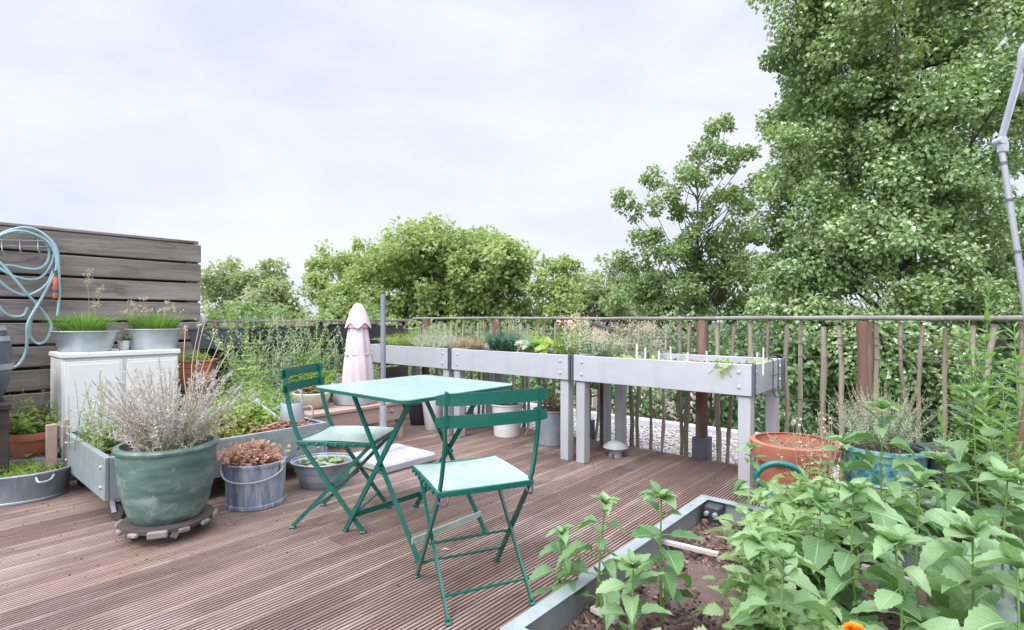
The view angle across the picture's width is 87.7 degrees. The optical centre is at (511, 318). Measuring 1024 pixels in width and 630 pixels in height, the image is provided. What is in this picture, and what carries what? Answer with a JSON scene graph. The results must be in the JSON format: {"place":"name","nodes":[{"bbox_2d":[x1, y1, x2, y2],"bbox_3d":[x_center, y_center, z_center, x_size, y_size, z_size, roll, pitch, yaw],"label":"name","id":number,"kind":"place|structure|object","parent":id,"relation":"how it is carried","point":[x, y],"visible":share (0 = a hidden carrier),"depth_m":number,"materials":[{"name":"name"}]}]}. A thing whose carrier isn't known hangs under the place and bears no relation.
{"place":"outdoors","nodes":[
{"label":"outdoors","id":0,"kind":"place"},
{"bbox_2d":[0,0,1023,321],"label":"sky","id":1,"kind":"structure","parent":0,"point":[251,131],"materials":[{"name":"white"}]},
{"bbox_2d":[207,322,1023,458],"bbox_3d":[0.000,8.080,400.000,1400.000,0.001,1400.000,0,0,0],"label":"ground","id":2,"kind":"structure","parent":0,"point":[721,327],"depth_m":57.29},
{"bbox_2d":[198,255,311,360],"bbox_3d":[-11.171,2.686,21.828,5.400,10.790,3.123,0,0,0],"label":"willow tree","id":3,"kind":"object","parent":2,"relation":"on","point":[261,285],"visible":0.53,"depth_m":21.50,"materials":[{"name":"green plant"}]},
{"bbox_2d":[200,293,400,379],"bbox_3d":[-6.000,3.721,14.064,6.182,8.719,2.942,0,0,0],"label":"leafy shrub","id":4,"kind":"object","parent":2,"relation":"on","point":[259,309],"visible":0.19,"depth_m":13.69,"materials":[{"name":"green plant"}]},
{"bbox_2d":[296,235,373,370],"bbox_3d":[-7.118,2.333,21.743,4.090,11.496,3.170,0,0,24],"label":"lime tree","id":5,"kind":"object","parent":2,"relation":"on","point":[317,277],"visible":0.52,"depth_m":21.61,"materials":[{"name":"green plant"}]},
{"bbox_2d":[339,211,545,378],"bbox_3d":[-2.535,2.208,18.746,7.394,11.745,4.719,0,0,0],"label":"lime tree","id":6,"kind":"object","parent":2,"relation":"on","point":[433,269],"visible":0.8,"depth_m":17.86,"materials":[{"name":"green plant"}]},
{"bbox_2d":[367,306,542,389],"bbox_3d":[-1.199,3.917,10.501,4.091,8.326,2.400,0,0,0],"label":"leafy shrub","id":7,"kind":"object","parent":2,"relation":"on","point":[442,326],"visible":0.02,"depth_m":10.70,"materials":[{"name":"green plant"}]},
{"bbox_2d":[520,253,587,402],"bbox_3d":[1.362,2.936,17.713,2.273,10.290,2.778,0,0,0],"label":"slender tree","id":8,"kind":"object","parent":2,"relation":"on","point":[559,303],"visible":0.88,"depth_m":17.12,"materials":[{"name":"green plant"}]},
{"bbox_2d":[507,327,647,415],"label":"leafy shrub","id":9,"kind":"object","parent":2,"relation":"on","point":[533,385],"visible":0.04,"depth_m":9.59,"materials":[{"name":"green plant"}]},
{"bbox_2d":[567,251,648,341],"bbox_3d":[3.498,2.761,20.077,3.833,10.639,3.208,0,0,0],"label":"slender tree","id":10,"kind":"object","parent":2,"relation":"on","point":[592,283],"visible":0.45,"depth_m":19.57,"materials":[{"name":"green plant"}]},
{"bbox_2d":[610,311,713,420],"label":"leafy shrub","id":11,"kind":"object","parent":2,"relation":"on","point":[666,399],"depth_m":42.11,"materials":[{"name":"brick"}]},
{"bbox_2d":[597,112,773,410],"bbox_3d":[4.562,1.456,13.441,4.910,13.247,2.912,0,0,0],"label":"open tree","id":12,"kind":"object","parent":2,"relation":"on","point":[701,298],"visible":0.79,"depth_m":13.10,"materials":[{"name":"green plant"}]},
{"bbox_2d":[611,302,782,429],"bbox_3d":[3.062,3.906,8.990,3.278,8.349,2.225,0,0,0],"label":"leafy shrub","id":13,"kind":"object","parent":2,"relation":"on","point":[657,411],"visible":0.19,"depth_m":8.70,"materials":[{"name":"green plant"}]},
{"bbox_2d":[721,304,940,442],"bbox_3d":[5.187,3.924,8.145,3.819,8.312,2.193,0,0,0],"label":"leafy shrub","id":14,"kind":"object","parent":2,"relation":"on","point":[806,420],"visible":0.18,"depth_m":7.94,"materials":[{"name":"green plant"}]},
{"bbox_2d":[737,0,1023,442],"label":"poplar tree","id":15,"kind":"object","parent":2,"relation":"on","point":[896,142],"visible":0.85,"depth_m":7.74,"materials":[{"name":"green plant"}]},
{"bbox_2d":[813,307,1023,466],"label":"leafy shrub","id":16,"kind":"object","parent":2,"relation":"on","point":[931,435],"visible":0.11,"depth_m":7.58,"materials":[{"name":"green plant"}]},
{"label":"roof slab","id":17,"kind":"structure","parent":2,"relation":"on","visible":0},
{"bbox_2d":[526,402,758,436],"bbox_3d":[2.333,1.165,5.189,12.000,0.110,0.100,0,0,41],"label":"roof edge","id":18,"kind":"object","parent":17,"relation":"on","point":[669,424],"depth_m":5.74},
{"bbox_2d":[466,405,1023,506],"bbox_3d":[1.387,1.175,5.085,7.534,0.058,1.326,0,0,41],"label":"gravel","id":19,"kind":"structure","parent":17,"relation":"on","point":[644,433],"depth_m":5.12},
{"bbox_2d":[412,315,1023,501],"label":"paling fence","id":20,"kind":"object","parent":19,"relation":"on","point":[868,345],"visible":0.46,"depth_m":3.80,"materials":[{"name":"brown wood"}]},
{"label":"deck joists","id":21,"kind":"structure","parent":17,"relation":"on","visible":0},
{"bbox_2d":[0,407,839,629],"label":"deck","id":22,"kind":"structure","parent":21,"relation":"on","point":[297,586],"depth_m":2.47,"materials":[{"name":"wood"}]},
{"bbox_2d":[0,398,11,473],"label":"barrel stand","id":23,"kind":"object","parent":22,"relation":"on","point":[5,406],"visible":0.66,"depth_m":3.21,"materials":[{"name":"brown wood"}]},
{"bbox_2d":[0,323,13,399],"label":"rain barrel","id":24,"kind":"object","parent":23,"relation":"on","point":[6,361],"visible":1,"depth_m":3.28,"materials":[{"name":"grey plastic"}]},
{"bbox_2d":[9,455,44,465],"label":"wooden block","id":25,"kind":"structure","parent":22,"relation":"on","point":[13,459],"depth_m":3.41,"materials":[{"name":"grey wood"}]},
{"bbox_2d":[9,430,44,457],"bbox_3d":[-3.173,0.823,3.520,0.264,0.157,0.264,0,0,0],"label":"red pot","id":26,"kind":"object","parent":25,"relation":"on","point":[21,445],"visible":0.59,"depth_m":3.43,"materials":[{"name":"ceramic"}]},
{"bbox_2d":[8,388,70,434],"bbox_3d":[-3.150,0.624,3.513,0.454,0.337,0.437,0,0,0],"label":"shrubby fuchsia","id":27,"kind":"object","parent":26,"relation":"in","point":[24,423],"visible":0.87,"depth_m":3.48,"materials":[{"name":"green plant"}]},
{"bbox_2d":[0,458,70,506],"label":"zinc tub","id":28,"kind":"object","parent":22,"relation":"on","point":[28,488],"visible":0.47,"depth_m":3.12,"materials":[{"name":"metal"}]},
{"bbox_2d":[0,457,66,477],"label":"greens","id":29,"kind":"object","parent":28,"relation":"in","point":[18,470],"visible":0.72,"depth_m":3.24,"materials":[{"name":"green plant"}]},
{"bbox_2d":[45,419,68,487],"bbox_3d":[-2.853,0.860,3.350,0.038,0.440,0.122,0,0,31],"label":"stake pair","id":30,"kind":"object","parent":22,"relation":"on","point":[51,442],"visible":0.53,"depth_m":3.32,"materials":[{"name":"brown wood"}]},
{"bbox_2d":[0,222,200,454],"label":"slatted screen","id":31,"kind":"object","parent":22,"relation":"on","point":[157,271],"visible":0.52,"depth_m":4.01,"materials":[{"name":"brown wood"}]},
{"bbox_2d":[0,239,49,254],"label":"hose rack","id":32,"kind":"object","parent":31,"relation":"attached to","point":[19,246],"visible":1,"depth_m":3.67,"materials":[{"name":"metal"}]},
{"bbox_2d":[0,226,60,368],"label":"garden hose","id":33,"kind":"object","parent":32,"relation":"hanging from","point":[53,281],"visible":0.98,"depth_m":3.73,"materials":[{"name":"blue plastic"}]},
{"bbox_2d":[49,349,180,478],"bbox_3d":[-2.886,0.656,3.899,0.425,0.847,0.705,0,0,41],"label":"storage cabinet","id":34,"kind":"object","parent":22,"relation":"on","point":[69,371],"visible":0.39,"depth_m":3.68,"materials":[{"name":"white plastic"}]},
{"bbox_2d":[48,330,120,351],"bbox_3d":[-2.989,0.160,3.736,0.406,0.145,0.228,0,0,-25],"label":"zinc trough","id":35,"kind":"object","parent":34,"relation":"on","point":[82,341],"visible":0.99,"depth_m":3.66,"materials":[{"name":"metal"}]},
{"bbox_2d":[33,309,129,330],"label":"chives","id":36,"kind":"object","parent":35,"relation":"in","point":[85,324],"visible":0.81,"depth_m":3.70,"materials":[{"name":"green plant"}]},
{"bbox_2d":[124,328,180,349],"bbox_3d":[-2.722,0.155,4.049,0.366,0.153,0.224,0,0,-25],"label":"zinc trough","id":37,"kind":"object","parent":34,"relation":"on","point":[145,339],"visible":0.98,"depth_m":3.97,"materials":[{"name":"metal"}]},
{"bbox_2d":[120,296,188,328],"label":"chives","id":38,"kind":"object","parent":37,"relation":"on","point":[154,322],"visible":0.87,"depth_m":4.00,"materials":[{"name":"green plant"}]},
{"bbox_2d":[114,504,217,541],"bbox_3d":[-1.734,1.036,2.690,0.444,0.088,0.444,0,0,-14],"label":"pot trolley","id":39,"kind":"object","parent":22,"relation":"on","point":[168,532],"visible":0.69,"depth_m":2.55,"materials":[{"name":"grey wood"}]},
{"bbox_2d":[111,433,219,525],"bbox_3d":[-1.733,0.808,2.691,0.458,0.368,0.454,0,0,0],"label":"glazed pot","id":40,"kind":"object","parent":39,"relation":"on","point":[161,487],"visible":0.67,"depth_m":2.53,"materials":[{"name":"green ceramic"}]},
{"bbox_2d":[54,355,261,451],"bbox_3d":[-1.758,0.413,2.680,0.773,0.491,0.843,0,0,34],"label":"lavender bush","id":41,"kind":"object","parent":40,"relation":"on","point":[153,434],"visible":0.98,"depth_m":2.63,"materials":[{"name":"grey plant"}]},
{"bbox_2d":[64,411,327,520],"bbox_3d":[-2.080,0.904,3.575,1.010,0.352,1.290,0,0,41],"label":"wheeled planter","id":42,"kind":"object","parent":22,"relation":"on","point":[92,468],"visible":0.25,"depth_m":3.19,"materials":[{"name":"wood"}]},
{"bbox_2d":[159,411,280,438],"bbox_3d":[-1.878,0.712,3.541,0.518,0.180,0.931,0,0,41],"label":"sedum patch","id":43,"kind":"object","parent":42,"relation":"in","point":[225,433],"visible":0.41,"depth_m":3.50,"materials":[{"name":"green plant"}]},
{"bbox_2d":[173,381,295,431],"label":"balm bush","id":44,"kind":"object","parent":42,"relation":"in","point":[262,412],"visible":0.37,"depth_m":3.71,"materials":[{"name":"green plant"}]},
{"bbox_2d":[210,366,301,412],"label":"balm bush","id":45,"kind":"object","parent":42,"relation":"in","point":[245,386],"visible":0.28,"depth_m":4.12,"materials":[{"name":"green plant"}]},
{"bbox_2d":[252,389,313,428],"bbox_3d":[-1.607,0.630,3.741,0.431,0.280,0.161,0,0,2],"label":"watering can","id":46,"kind":"object","parent":42,"relation":"in","point":[298,409],"visible":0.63,"depth_m":3.71,"materials":[{"name":"metal"}]},
{"bbox_2d":[178,381,224,409],"bbox_3d":[-2.556,0.805,4.304,0.280,0.550,0.340,0,0,41],"label":"plant stool","id":47,"kind":"object","parent":22,"relation":"on","point":[182,390],"visible":0.09,"depth_m":4.21,"materials":[{"name":"brown wood"}]},
{"bbox_2d":[178,358,218,385],"bbox_3d":[-2.556,0.430,4.304,0.294,0.197,0.244,0,0,-17],"label":"red planter","id":48,"kind":"object","parent":47,"relation":"on","point":[187,368],"visible":0.56,"depth_m":4.21,"materials":[{"name":"ceramic"}]},
{"bbox_2d":[220,453,287,511],"bbox_3d":[-1.498,0.952,3.124,0.352,0.256,0.354,0,0,0],"label":"zinc bucket","id":49,"kind":"object","parent":22,"relation":"on","point":[254,488],"visible":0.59,"depth_m":2.99,"materials":[{"name":"metal"}]},
{"bbox_2d":[228,438,290,465],"bbox_3d":[-1.508,0.786,3.132,0.356,0.146,0.309,0,0,26],"label":"red sedum","id":50,"kind":"object","parent":49,"relation":"in","point":[267,458],"visible":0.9,"depth_m":3.07,"materials":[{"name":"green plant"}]},
{"bbox_2d":[223,379,362,425],"bbox_3d":[-2.003,0.845,4.943,0.430,0.450,1.190,0,0,41],"label":"floor trough","id":51,"kind":"object","parent":22,"relation":"on","point":[330,399],"visible":0.03,"depth_m":4.61,"materials":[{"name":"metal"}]},
{"bbox_2d":[195,308,299,393],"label":"fennel plant","id":52,"kind":"object","parent":51,"relation":"in","point":[232,363],"visible":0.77,"depth_m":4.50,"materials":[{"name":"green plant"}]},
{"bbox_2d":[229,297,328,389],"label":"fennel plant","id":53,"kind":"object","parent":51,"relation":"in","point":[274,372],"visible":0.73,"depth_m":4.78,"materials":[{"name":"green plant"}]},
{"bbox_2d":[280,305,343,379],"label":"fennel plant","id":54,"kind":"object","parent":51,"relation":"in","point":[309,349],"visible":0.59,"depth_m":5.00,"materials":[{"name":"green plant"}]},
{"bbox_2d":[198,319,413,406],"bbox_3d":[-2.050,0.568,5.674,0.118,1.105,2.460,0,0,41],"label":"board fence","id":55,"kind":"object","parent":22,"relation":"on","point":[397,371],"visible":0.2,"depth_m":5.62,"materials":[{"name":"wood"}]},
{"bbox_2d":[290,452,352,489],"bbox_3d":[-1.224,0.996,3.460,0.410,0.168,0.343,0,0,0],"label":"zinc basin","id":56,"kind":"object","parent":22,"relation":"on","point":[309,478],"visible":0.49,"depth_m":3.35,"materials":[{"name":"metal"}]},
{"bbox_2d":[281,362,393,533],"bbox_3d":[-0.920,0.667,2.883,0.491,0.825,0.436,0,0,7],"label":"folding chair","id":57,"kind":"object","parent":22,"relation":"on","point":[355,436],"visible":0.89,"depth_m":2.81,"materials":[{"name":"green paint"}]},
{"bbox_2d":[278,400,402,438],"bbox_3d":[-1.452,0.910,4.610,0.520,0.340,0.920,0,0,41],"label":"bench","id":58,"kind":"object","parent":22,"relation":"on","point":[340,415],"visible":0.29,"depth_m":4.43,"materials":[{"name":"wood"}]},
{"bbox_2d":[331,379,376,405],"bbox_3d":[-1.372,0.646,4.673,0.412,0.184,0.412,0,0,0],"label":"zinc pail","id":59,"kind":"object","parent":58,"relation":"on","point":[342,400],"visible":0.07,"depth_m":4.51,"materials":[{"name":"metal"}]},
{"bbox_2d":[342,303,373,382],"bbox_3d":[-1.342,0.230,4.652,0.265,0.724,0.253,0,0,-29],"label":"closed parasol","id":60,"kind":"object","parent":59,"relation":"on","point":[357,365],"visible":0.96,"depth_m":4.57,"materials":[{"name":"pink fabric"}]},
{"bbox_2d":[353,294,435,473],"bbox_3d":[-0.906,0.450,4.004,0.480,1.259,0.480,0,0,41],"label":"parasol stand","id":61,"kind":"object","parent":22,"relation":"on","point":[398,457],"visible":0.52,"depth_m":4.00,"materials":[{"name":"concrete"}]},
{"bbox_2d":[317,375,511,562],"bbox_3d":[-0.485,0.709,2.700,0.724,0.742,0.724,0,0,40],"label":"folding table","id":62,"kind":"object","parent":22,"relation":"on","point":[408,391],"visible":0.93,"depth_m":2.61,"materials":[{"name":"paint"}]},
{"bbox_2d":[370,343,494,435],"bbox_3d":[-0.848,0.675,5.555,1.306,0.809,0.700,0,0,41],"label":"raised planter","id":63,"kind":"object","parent":22,"relation":"on","point":[416,358],"visible":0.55,"depth_m":5.23,"materials":[{"name":"wood"}]},
{"bbox_2d":[412,386,547,626],"bbox_3d":[-0.152,0.667,2.122,0.436,0.825,0.491,0,0,-24],"label":"folding chair","id":64,"kind":"object","parent":22,"relation":"on","point":[448,479],"visible":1,"depth_m":2.01,"materials":[{"name":"green paint"}]},
{"bbox_2d":[491,402,529,437],"bbox_3d":[-0.043,0.931,4.921,0.317,0.298,0.312,0,0,-25],"label":"enamel bucket","id":65,"kind":"object","parent":22,"relation":"on","point":[508,431],"visible":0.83,"depth_m":4.81,"materials":[{"name":"metal"}]},
{"bbox_2d":[449,347,610,460],"bbox_3d":[0.157,0.675,4.695,1.321,0.809,0.700,0,0,41],"label":"raised planter","id":66,"kind":"object","parent":22,"relation":"on","point":[521,362],"visible":0.72,"depth_m":4.37,"materials":[{"name":"wood"}]},
{"bbox_2d":[485,328,520,350],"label":"curry bush","id":67,"kind":"object","parent":66,"relation":"on","point":[500,341],"visible":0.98,"depth_m":4.74,"materials":[{"name":"green plant"}]},
{"bbox_2d":[558,328,630,356],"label":"oregano bush","id":68,"kind":"object","parent":66,"relation":"in","point":[594,348],"visible":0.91,"depth_m":4.16,"materials":[{"name":"green plant"}]},
{"bbox_2d":[533,406,559,445],"bbox_3d":[0.341,0.931,4.620,0.322,0.298,0.322,0,0,0],"label":"zinc bucket","id":69,"kind":"object","parent":22,"relation":"on","point":[550,430],"visible":0.51,"depth_m":4.49,"materials":[{"name":"metal"}]},
{"bbox_2d":[571,351,784,498],"bbox_3d":[1.162,0.675,3.836,1.306,0.809,0.700,0,0,41],"label":"raised planter","id":70,"kind":"object","parent":22,"relation":"on","point":[747,383],"visible":0.89,"depth_m":3.62,"materials":[{"name":"wood"}]},
{"bbox_2d":[599,318,671,357],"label":"white flowers","id":71,"kind":"object","parent":70,"relation":"in","point":[638,333],"visible":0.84,"depth_m":4.28,"materials":[{"name":"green plant"}]},
{"bbox_2d":[500,495,1016,629],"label":"raised bed","id":72,"kind":"object","parent":22,"relation":"on","point":[557,610],"visible":0.24,"depth_m":1.67,"materials":[{"name":"metal"}]},
{"bbox_2d":[529,524,581,598],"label":"broad leaf plant","id":73,"kind":"object","parent":72,"relation":"on","point":[563,532],"visible":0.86,"depth_m":1.63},
{"bbox_2d":[551,491,627,629],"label":"broad leaf plant","id":74,"kind":"object","parent":72,"relation":"on","point":[611,568],"visible":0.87,"depth_m":1.57,"materials":[{"name":"plant"}]},
{"bbox_2d":[595,548,673,629],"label":"broad leaf plant","id":75,"kind":"object","parent":72,"relation":"on","point":[632,560],"visible":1,"depth_m":1.33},
{"bbox_2d":[621,480,706,623],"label":"broad leaf plant","id":76,"kind":"object","parent":72,"relation":"on","point":[675,559],"visible":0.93,"depth_m":1.50,"materials":[{"name":"plant"}]},
{"bbox_2d":[733,441,771,527],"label":"broad leaf plant","id":77,"kind":"object","parent":72,"relation":"on","point":[755,464],"visible":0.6,"depth_m":2.29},
{"bbox_2d":[718,527,821,626],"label":"broad leaf plant","id":78,"kind":"object","parent":72,"relation":"on","point":[752,543],"visible":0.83,"depth_m":1.40,"materials":[{"name":"plant"}]},
{"bbox_2d":[690,557,866,629],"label":"tomato plant","id":79,"kind":"object","parent":72,"relation":"on","point":[811,620],"visible":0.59,"depth_m":1.42,"materials":[{"name":"green plant"}]},
{"bbox_2d":[729,541,837,629],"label":"broad leaf plant","id":80,"kind":"object","parent":72,"relation":"on","point":[785,553],"visible":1,"depth_m":1.26,"materials":[{"name":"plant"}]},
{"bbox_2d":[703,494,878,593],"bbox_3d":[0.918,0.741,1.731,0.522,0.282,0.514,0,0,0],"label":"tomato plant","id":81,"kind":"object","parent":72,"relation":"on","point":[759,521],"visible":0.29,"depth_m":1.74,"materials":[{"name":"green plant"}]},
{"bbox_2d":[727,460,867,549],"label":"tomato plant","id":82,"kind":"object","parent":72,"relation":"on","point":[775,486],"visible":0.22,"depth_m":2.01,"materials":[{"name":"green plant"}]},
{"bbox_2d":[769,482,869,615],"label":"broad leaf plant","id":83,"kind":"object","parent":72,"relation":"on","point":[818,552],"visible":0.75,"depth_m":1.58,"materials":[{"name":"plant"}]},
{"bbox_2d":[813,432,872,546],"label":"broad leaf plant","id":84,"kind":"object","parent":72,"relation":"on","point":[846,445],"visible":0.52,"depth_m":2.05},
{"bbox_2d":[782,471,904,561],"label":"tomato plant","id":85,"kind":"object","parent":72,"relation":"on","point":[859,525],"visible":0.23,"depth_m":1.93,"materials":[{"name":"green plant"}]},
{"bbox_2d":[812,477,921,628],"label":"broad leaf plant","id":86,"kind":"object","parent":72,"relation":"on","point":[836,581],"visible":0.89,"depth_m":1.46,"materials":[{"name":"plant"}]},
{"bbox_2d":[840,397,938,564],"bbox_3d":[1.309,0.578,1.868,0.259,0.604,0.245,0,0,0],"label":"broad leaf plant","id":87,"kind":"object","parent":72,"relation":"on","point":[882,404],"visible":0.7,"depth_m":1.85,"materials":[{"name":"plant"}]},
{"bbox_2d":[850,523,965,629],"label":"broad leaf plant","id":88,"kind":"object","parent":72,"relation":"on","point":[884,600],"visible":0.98,"depth_m":1.29,"materials":[{"name":"plant"}]},
{"bbox_2d":[857,462,970,618],"bbox_3d":[1.161,0.670,1.550,0.255,0.486,0.239,0,0,38],"label":"broad leaf plant","id":89,"kind":"object","parent":72,"relation":"on","point":[938,600],"visible":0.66,"depth_m":1.55,"materials":[{"name":"plant"}]},
{"bbox_2d":[903,506,1023,629],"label":"broad leaf plant","id":90,"kind":"object","parent":72,"relation":"on","point":[933,553],"visible":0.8,"depth_m":1.33,"materials":[{"name":"plant"}]},
{"bbox_2d":[935,381,1023,568],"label":"broad leaf plant","id":91,"kind":"object","parent":72,"relation":"on","point":[953,497],"visible":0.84,"depth_m":1.80,"materials":[{"name":"plant"}]},
{"bbox_2d":[936,541,1023,629],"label":"broad leaf plant","id":92,"kind":"object","parent":72,"relation":"on","point":[981,617],"visible":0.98,"depth_m":1.22,"materials":[{"name":"plant"}]},
{"bbox_2d":[949,456,1023,619],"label":"broad leaf plant","id":93,"kind":"object","parent":72,"relation":"on","point":[1001,470],"visible":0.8,"depth_m":1.52,"materials":[{"name":"plant"}]},
{"bbox_2d":[750,432,840,485],"bbox_3d":[1.500,0.865,2.840,0.428,0.430,0.428,0,0,0],"label":"terracotta pot","id":94,"kind":"object","parent":22,"relation":"on","point":[770,452],"visible":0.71,"depth_m":2.74,"materials":[{"name":"ceramic"}]},
{"bbox_2d":[776,407,841,497],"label":"dry plant","id":95,"kind":"object","parent":22,"relation":"on","point":[829,457],"visible":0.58,"depth_m":2.50,"materials":[{"name":"brown plant"}]},
{"bbox_2d":[836,439,931,490],"bbox_3d":[1.929,0.870,2.780,0.410,0.420,0.410,0,0,0],"label":"teal pot","id":96,"kind":"object","parent":22,"relation":"on","point":[890,476],"visible":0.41,"depth_m":2.64,"materials":[{"name":"ceramic"}]},
{"bbox_2d":[820,375,945,452],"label":"rosemary bush","id":97,"kind":"object","parent":96,"relation":"on","point":[898,429],"visible":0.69,"depth_m":2.74,"materials":[{"name":"green plant"}]},
{"bbox_2d":[855,485,1023,621],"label":"raised bed","id":98,"kind":"object","parent":22,"relation":"on","point":[922,501],"visible":0.02,"depth_m":2.24,"materials":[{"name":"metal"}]},
{"bbox_2d":[801,473,999,541],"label":"tomato plant","id":99,"kind":"object","parent":98,"relation":"on","point":[890,498],"visible":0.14,"depth_m":2.12,"materials":[{"name":"green plant"}]},
{"bbox_2d":[915,451,975,542],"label":"broad leaf plant","id":100,"kind":"object","parent":98,"relation":"on","point":[967,508],"visible":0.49,"depth_m":1.93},
{"bbox_2d":[919,377,982,502],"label":"lance leaf plant","id":101,"kind":"object","parent":98,"relation":"on","point":[941,430],"visible":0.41,"depth_m":2.36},
{"bbox_2d":[942,351,1005,507],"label":"lance leaf plant","id":102,"kind":"object","parent":98,"relation":"on","point":[964,457],"visible":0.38,"depth_m":2.26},
{"bbox_2d":[949,284,1014,507],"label":"lance leaf plant","id":103,"kind":"object","parent":98,"relation":"on","point":[986,355],"visible":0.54,"depth_m":2.26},
{"bbox_2d":[962,322,1023,512],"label":"lance leaf plant","id":104,"kind":"object","parent":98,"relation":"on","point":[982,405],"visible":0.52,"depth_m":2.10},
{"bbox_2d":[971,376,1023,542],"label":"lance leaf plant","id":105,"kind":"object","parent":98,"relation":"on","point":[1007,443],"visible":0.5,"depth_m":1.98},
{"bbox_2d":[991,43,1023,320],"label":"jointed pole","id":106,"kind":"object","parent":22,"relation":"on","point":[1001,142],"visible":0.99,"depth_m":2.45,"materials":[{"name":"metal"}]},
{"bbox_3d":[-2.641,0.349,4.759,0.200,0.160,0.320,0,0,41],"label":"box bracket","id":107,"kind":"object","parent":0,"visible":0},
{"bbox_2d":[187,327,250,348],"bbox_3d":[-2.641,0.174,4.759,0.214,0.182,0.524,0,0,41],"label":"window box","id":108,"kind":"object","parent":107,"relation":"on","point":[205,341],"visible":0.71,"depth_m":4.68,"materials":[{"name":"grey plastic"}]},
{"bbox_3d":[-2.173,0.334,5.306,0.200,0.160,0.320,0,0,41],"label":"box bracket","id":109,"kind":"object","parent":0,"visible":0},
{"bbox_2d":[259,326,323,344],"bbox_3d":[-2.173,0.164,5.306,0.204,0.172,0.584,0,0,41],"label":"window box","id":110,"kind":"object","parent":109,"relation":"on","point":[284,333],"visible":0.66,"depth_m":5.20,"materials":[{"name":"black plastic"}]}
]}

